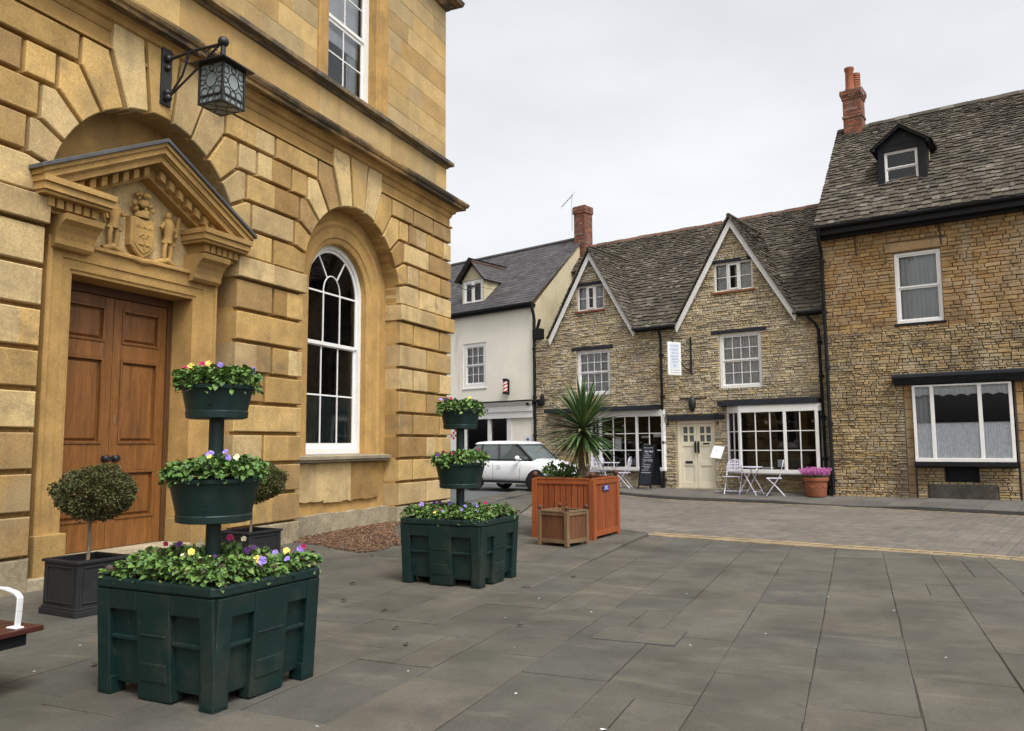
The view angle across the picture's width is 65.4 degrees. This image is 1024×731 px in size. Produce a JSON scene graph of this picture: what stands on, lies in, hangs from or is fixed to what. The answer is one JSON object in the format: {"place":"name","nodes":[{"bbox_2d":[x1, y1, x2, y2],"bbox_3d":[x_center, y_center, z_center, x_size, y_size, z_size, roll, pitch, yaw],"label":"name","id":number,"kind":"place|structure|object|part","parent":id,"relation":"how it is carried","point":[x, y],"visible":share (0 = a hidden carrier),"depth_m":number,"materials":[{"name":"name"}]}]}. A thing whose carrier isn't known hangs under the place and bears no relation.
{"place":"outdoors","nodes":[
{"label":"outdoors","id":0,"kind":"place"},
{"bbox_2d":[0,489,1023,730],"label":"stone paving","id":1,"kind":"structure","parent":0,"point":[559,664],"depth_m":6.41,"materials":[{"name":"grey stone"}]},
{"bbox_2d":[0,587,43,650],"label":"bench","id":2,"kind":"object","parent":1,"relation":"on","point":[14,633],"visible":1,"depth_m":5.33,"materials":[{"name":"brown wood"}]},
{"bbox_2d":[38,551,129,618],"bbox_3d":[-4.351,2.229,8.167,0.610,0.540,0.610,-4,-7,29],"label":"lead planter","id":3,"kind":"object","parent":1,"relation":"on","point":[70,587],"visible":0.75,"depth_m":7.92,"materials":[{"name":"metal"}]},
{"bbox_2d":[46,462,138,559],"bbox_3d":[-4.288,1.515,8.249,0.840,1.019,0.859,-3,-6,23],"label":"topiary tree","id":4,"kind":"object","parent":3,"relation":"on","point":[85,493],"visible":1,"depth_m":8.07,"materials":[{"name":"green plant"}]},
{"bbox_2d":[97,383,319,714],"bbox_3d":[-2.128,1.189,5.690,1.166,2.090,1.016,-3,-6,27],"label":"tiered planter","id":5,"kind":"object","parent":1,"relation":"on","point":[211,645],"visible":0.88,"depth_m":5.35,"materials":[{"name":"green plastic"}]},
{"bbox_2d":[98,534,323,592],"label":"bedding plants","id":6,"kind":"object","parent":5,"relation":"on","point":[178,560],"visible":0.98,"depth_m":5.38,"materials":[{"name":"green plant"}]},
{"bbox_2d":[158,449,270,487],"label":"bedding plants","id":7,"kind":"object","parent":5,"relation":"in","point":[243,466],"visible":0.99,"depth_m":5.53,"materials":[{"name":"green plant"}]},
{"bbox_2d":[169,360,263,397],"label":"bedding plants","id":8,"kind":"object","parent":5,"relation":"in","point":[220,373],"visible":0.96,"depth_m":5.62,"materials":[{"name":"green plant"}]},
{"bbox_2d":[0,0,469,596],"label":"town hall","id":9,"kind":"structure","parent":1,"relation":"on","point":[288,232],"depth_m":12.39,"materials":[{"name":"stone"}]},
{"bbox_2d":[59,280,172,553],"bbox_3d":[-5.553,0.717,11.040,0.195,3.585,2.030,-3,-6,23],"label":"door","id":10,"kind":"structure","parent":9,"relation":"in","point":[117,403],"depth_m":11.21,"materials":[{"name":"brown wood"}]},
{"bbox_2d":[159,36,254,116],"bbox_3d":[-4.304,-4.003,11.057,1.357,1.065,0.600,-3,-6,23],"label":"wall lantern","id":11,"kind":"object","parent":9,"relation":"attached to","point":[222,83],"depth_m":10.84,"materials":[{"name":"black metal"}]},
{"bbox_2d":[305,245,360,454],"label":"arched window","id":12,"kind":"structure","parent":9,"relation":"in","point":[334,299],"depth_m":16.57,"materials":[{"name":"white paint"}]},
{"bbox_2d":[328,0,368,102],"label":"window","id":13,"kind":"structure","parent":9,"relation":"in","point":[348,45],"depth_m":16.81,"materials":[{"name":"white paint"}]},
{"bbox_2d":[221,527,282,555],"bbox_3d":[-3.520,2.479,10.725,0.610,0.540,0.610,-4,-7,29],"label":"lead planter","id":14,"kind":"object","parent":1,"relation":"on","point":[262,537],"visible":0.44,"depth_m":10.60,"materials":[{"name":"metal"}]},
{"bbox_2d":[226,458,288,531],"bbox_3d":[-3.465,1.761,10.789,0.858,1.022,0.838,0,-6,-2],"label":"topiary tree","id":15,"kind":"object","parent":14,"relation":"on","point":[274,485],"visible":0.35,"depth_m":10.69,"materials":[{"name":"green plant"}]},
{"bbox_2d":[281,521,401,555],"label":"bark mulch","id":16,"kind":"object","parent":1,"relation":"on","point":[350,539],"visible":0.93,"depth_m":13.78,"materials":[{"name":"brown wood"}]},
{"bbox_2d":[400,409,518,588],"bbox_3d":[-0.643,1.601,9.941,1.166,2.090,1.016,-3,-6,27],"label":"tiered planter","id":17,"kind":"object","parent":1,"relation":"on","point":[450,552],"visible":0.93,"depth_m":9.59,"materials":[{"name":"green plastic"}]},
{"bbox_2d":[399,500,519,525],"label":"bedding plants","id":18,"kind":"object","parent":17,"relation":"in","point":[439,509],"visible":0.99,"depth_m":9.66,"materials":[{"name":"green plant"}]},
{"bbox_2d":[430,448,489,468],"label":"bedding plants","id":19,"kind":"object","parent":17,"relation":"in","point":[445,457],"visible":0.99,"depth_m":9.80,"materials":[{"name":"green plant"}]},
{"bbox_2d":[435,396,485,416],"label":"bedding plants","id":20,"kind":"object","parent":17,"relation":"in","point":[454,404],"visible":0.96,"depth_m":9.88,"materials":[{"name":"green plant"}]},
{"bbox_2d":[537,503,588,547],"bbox_3d":[0.831,2.571,12.928,0.606,0.640,0.604,-5,-7,40],"label":"wooden planter","id":21,"kind":"object","parent":1,"relation":"on","point":[566,526],"visible":1,"depth_m":12.75,"materials":[{"name":"wood"}]},
{"bbox_2d":[532,469,619,540],"bbox_3d":[1.144,2.435,14.162,1.180,1.138,1.180,-3,-6,29],"label":"wooden planter","id":22,"kind":"object","parent":1,"relation":"on","point":[599,495],"visible":0.8,"depth_m":13.77,"materials":[{"name":"wood"}]},
{"bbox_2d":[541,459,580,477],"bbox_3d":[0.938,1.905,14.243,0.826,0.468,0.714,-3,-6,23],"label":"leafy shrub","id":23,"kind":"object","parent":22,"relation":"in","point":[569,469],"visible":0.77,"depth_m":14.19,"materials":[{"name":"green plant"}]},
{"bbox_2d":[536,376,632,485],"bbox_3d":[1.262,1.170,14.156,1.773,1.983,1.773,-3,-6,23],"label":"cordyline palm","id":24,"kind":"object","parent":22,"relation":"in","point":[583,442],"visible":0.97,"depth_m":13.99,"materials":[{"name":"green plant"}]},
{"bbox_2d":[514,499,647,586],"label":"paving kerb","id":25,"kind":"structure","parent":1,"relation":"on","point":[615,546],"depth_m":11.82,"materials":[{"name":"stone"}]},
{"bbox_2d":[590,625,686,646],"bbox_3d":[1.107,2.339,6.917,0.720,0.016,0.540,-3,-6,23],"label":"service cover","id":26,"kind":"object","parent":1,"relation":"on","point":[659,637],"visible":1,"depth_m":6.88,"materials":[{"name":"stone"}]},
{"bbox_2d":[535,203,831,493],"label":"gabled cottage","id":27,"kind":"structure","parent":1,"relation":"on","point":[741,297],"depth_m":26.06,"materials":[{"name":"stone"}]},
{"bbox_2d":[575,281,605,313],"bbox_3d":[2.976,-2.406,28.687,1.290,1.080,0.795,-5,-7,37],"label":"casement window","id":28,"kind":"structure","parent":27,"relation":"in","point":[592,296],"depth_m":28.48,"materials":[{"name":"white paint"}]},
{"bbox_2d":[578,349,612,395],"bbox_3d":[3.137,0.310,28.476,1.510,1.670,0.942,-5,-7,37],"label":"window","id":29,"kind":"structure","parent":27,"relation":"in","point":[592,364],"depth_m":28.23,"materials":[{"name":"white paint"}]},
{"bbox_2d":[590,409,666,471],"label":"shop window","id":30,"kind":"structure","parent":27,"relation":"in","point":[646,427],"depth_m":28.72,"materials":[{"name":"white paint"}]},
{"bbox_2d":[667,337,702,374],"bbox_3d":[5.533,-0.340,25.384,1.010,1.260,0.644,3,-7,-30],"label":"hanging sign","id":31,"kind":"object","parent":27,"relation":"attached to","point":[674,363],"visible":1,"depth_m":25.53,"materials":[{"name":"white metal"}]},
{"bbox_2d":[688,395,695,411],"bbox_3d":[5.795,1.210,25.683,0.250,0.551,0.195,-5,-7,37],"label":"wall lantern","id":32,"kind":"object","parent":27,"relation":"attached to","point":[692,403],"depth_m":25.61,"materials":[{"name":"black metal"}]},
{"bbox_2d":[677,420,716,488],"bbox_3d":[5.965,2.947,25.672,1.320,2.350,0.172,-5,-7,37],"label":"cafe door","id":33,"kind":"structure","parent":27,"relation":"in","point":[696,439],"depth_m":25.70,"materials":[{"name":"beige paint"}]},
{"bbox_2d":[711,256,754,294],"bbox_3d":[7.178,-2.823,25.542,1.440,1.110,0.795,-5,-7,37],"label":"casement window","id":34,"kind":"structure","parent":27,"relation":"in","point":[737,274],"depth_m":25.37,"materials":[{"name":"white paint"}]},
{"bbox_2d":[719,331,764,390],"bbox_3d":[7.404,-0.106,25.282,1.520,1.810,0.942,-5,-7,37],"label":"window","id":35,"kind":"structure","parent":27,"relation":"in","point":[740,353],"depth_m":25.04,"materials":[{"name":"white paint"}]},
{"bbox_2d":[726,403,823,474],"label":"shop window","id":36,"kind":"structure","parent":27,"relation":"in","point":[765,436],"depth_m":25.66,"materials":[{"name":"white paint"}]},
{"bbox_2d":[447,483,739,542],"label":"road","id":37,"kind":"structure","parent":0,"point":[486,489],"depth_m":24.46,"materials":[{"name":"grey asphalt"}]},
{"bbox_2d":[469,441,576,491],"bbox_3d":[0.285,3.182,25.306,3.640,1.595,2.000,-5,-7,37],"label":"parked car","id":38,"kind":"object","parent":37,"relation":"on","point":[515,462],"visible":0.41,"depth_m":24.74,"materials":[{"name":"white paint"}]},
{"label":"windows","id":39,"kind":"part","parent":38,"relation":"part of","materials":[{"name":"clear glass"}]},
{"bbox_2d":[515,484,1023,515],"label":"kerb","id":40,"kind":"structure","parent":37,"relation":"on","point":[1000,512],"depth_m":21.39,"materials":[{"name":"stone"}]},
{"bbox_2d":[648,533,1023,560],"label":"edging setts","id":41,"kind":"structure","parent":37,"relation":"on","point":[746,541],"depth_m":13.06,"materials":[{"name":"beige stone"}]},
{"bbox_2d":[813,66,1023,499],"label":"stone house","id":42,"kind":"structure","parent":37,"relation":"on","point":[918,225],"depth_m":21.90,"materials":[{"name":"brown stone"}]},
{"bbox_2d":[894,248,946,326],"bbox_3d":[11.330,-2.088,22.114,1.270,2.045,0.952,-4,-7,35],"label":"window","id":43,"kind":"structure","parent":42,"relation":"in","point":[918,277],"depth_m":21.89,"materials":[{"name":"white paint"}]},
{"bbox_2d":[911,381,1018,466],"bbox_3d":[12.324,1.626,21.609,2.320,2.150,2.400,-4,-7,35],"label":"bay window","id":44,"kind":"structure","parent":42,"relation":"in","point":[964,424],"depth_m":20.99,"materials":[{"name":"white paint"}]},
{"bbox_2d":[446,0,1023,263],"label":"sky","id":45,"kind":"structure","parent":0,"point":[657,116],"materials":[{"name":"white"}]},
{"bbox_2d":[521,495,1023,557],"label":"block paving","id":46,"kind":"structure","parent":0,"point":[989,534],"depth_m":16.14,"materials":[{"name":"grey stone"}]},
{"bbox_2d":[621,495,1023,557],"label":"yellow lines","id":47,"kind":"object","parent":46,"relation":"on","point":[841,545],"visible":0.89,"depth_m":13.59,"materials":[{"name":"yellow paint"}]},
{"bbox_2d":[619,486,1023,511],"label":"footway","id":48,"kind":"structure","parent":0,"point":[1001,505],"depth_m":21.77,"materials":[{"name":"grey stone"}]},
{"bbox_2d":[588,455,603,474],"bbox_3d":[2.798,3.535,26.735,0.473,1.038,0.521,-3,-6,27],"label":"bistro chair","id":49,"kind":"object","parent":48,"relation":"on","point":[601,459],"visible":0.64,"depth_m":26.91,"materials":[{"name":"white metal"}]},
{"bbox_2d":[600,462,620,486],"bbox_3d":[3.237,3.619,26.438,0.683,0.834,0.683,4,-7,-38],"label":"bistro table","id":50,"kind":"object","parent":48,"relation":"on","point":[607,467],"visible":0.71,"depth_m":26.31,"materials":[{"name":"white metal"}]},
{"bbox_2d":[618,457,632,488],"bbox_3d":[3.651,3.503,26.140,0.521,1.038,0.473,-3,-6,22],"label":"bistro chair","id":51,"kind":"object","parent":48,"relation":"on","point":[628,463],"visible":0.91,"depth_m":26.05,"materials":[{"name":"white metal"}]},
{"bbox_2d":[638,445,662,488],"bbox_3d":[4.459,3.265,25.834,0.611,1.398,0.540,5,-8,-41],"label":"chalkboard","id":52,"kind":"object","parent":48,"relation":"on","point":[649,473],"visible":1,"depth_m":25.77,"materials":[{"name":"black paint"}]},
{"bbox_2d":[710,446,724,491],"bbox_3d":[6.321,3.169,24.520,0.299,1.406,0.366,4,-7,-34],"label":"menu stand","id":53,"kind":"object","parent":48,"relation":"on","point":[717,452],"visible":1,"depth_m":24.53,"materials":[{"name":"white paper"}]},
{"bbox_2d":[724,459,742,494],"bbox_3d":[6.629,3.327,23.915,0.473,1.038,0.521,-4,-7,29],"label":"bistro chair","id":54,"kind":"object","parent":48,"relation":"on","point":[734,466],"visible":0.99,"depth_m":24.05,"materials":[{"name":"white metal"}]},
{"bbox_2d":[739,466,764,495],"bbox_3d":[7.039,3.393,23.515,0.683,0.834,0.683,5,-8,-43],"label":"bistro table","id":55,"kind":"object","parent":48,"relation":"on","point":[749,467],"visible":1,"depth_m":23.48,"materials":[{"name":"white metal"}]},
{"bbox_2d":[766,460,784,495],"bbox_3d":[7.612,3.252,23.100,0.521,1.038,0.473,-2,-6,19],"label":"bistro chair","id":56,"kind":"object","parent":48,"relation":"on","point":[769,478],"visible":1,"depth_m":22.90,"materials":[{"name":"white metal"}]},
{"bbox_2d":[803,477,828,496],"bbox_3d":[8.629,3.444,22.657,0.705,0.540,0.706,-5,-7,37],"label":"terracotta pot","id":57,"kind":"object","parent":48,"relation":"on","point":[816,487],"visible":0.98,"depth_m":22.40,"materials":[{"name":"ceramic"}]},
{"bbox_2d":[798,467,831,477],"bbox_3d":[8.631,3.036,22.691,0.931,0.323,0.932,-3,-6,23],"label":"heather plant","id":58,"kind":"object","parent":57,"relation":"in","point":[813,472],"visible":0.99,"depth_m":22.47,"materials":[{"name":"pink plant"}]},
{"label":"far path","id":59,"kind":"structure","parent":0,"visible":0},
{"bbox_2d":[447,204,592,483],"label":"rendered house","id":60,"kind":"structure","parent":59,"relation":"on","point":[496,335],"depth_m":31.56,"materials":[{"name":"white paint"}]},
{"bbox_2d":[448,430,455,450],"bbox_3d":[-2.282,3.034,32.059,0.800,1.350,0.045,-5,-7,40],"label":"patterned panel","id":61,"kind":"object","parent":60,"relation":"attached to","point":[452,436],"visible":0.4,"depth_m":32.10,"materials":[{"name":"white paint"}]},
{"bbox_2d":[458,285,475,289],"bbox_3d":[-1.391,-2.592,25.945,0.359,2.449,11.898,0,-6,-2],"label":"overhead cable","id":62,"kind":"object","parent":60,"relation":"attached to","point":[473,286],"visible":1,"depth_m":30.57,"materials":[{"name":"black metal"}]},
{"bbox_2d":[462,342,486,389],"bbox_3d":[-1.207,0.056,32.045,1.340,1.840,0.932,-5,-7,40],"label":"window","id":63,"kind":"structure","parent":60,"relation":"in","point":[475,353],"depth_m":31.84,"materials":[{"name":"white paint"}]},
{"bbox_2d":[503,378,508,394],"bbox_3d":[-0.226,0.807,30.321,0.200,0.610,0.300,-5,-7,40],"label":"barber pole","id":64,"kind":"object","parent":60,"relation":"attached to","point":[505,385],"visible":1,"depth_m":30.22,"materials":[{"name":"red paint"}]},
{"bbox_2d":[525,435,531,440],"bbox_3d":[0.615,2.776,29.614,0.300,0.400,0.018,-5,-7,40],"label":"wall notice","id":65,"kind":"object","parent":60,"relation":"attached to","point":[528,437],"depth_m":29.62,"materials":[{"name":"white paper"}]},
{"bbox_2d":[561,193,573,230],"bbox_3d":[2.308,-6.318,33.065,0.081,1.602,0.861,4,-7,-35],"label":"tv aerial","id":66,"kind":"object","parent":60,"relation":"attached to","point":[571,207],"visible":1,"depth_m":32.91,"materials":[{"name":"grey metal"}]}
]}

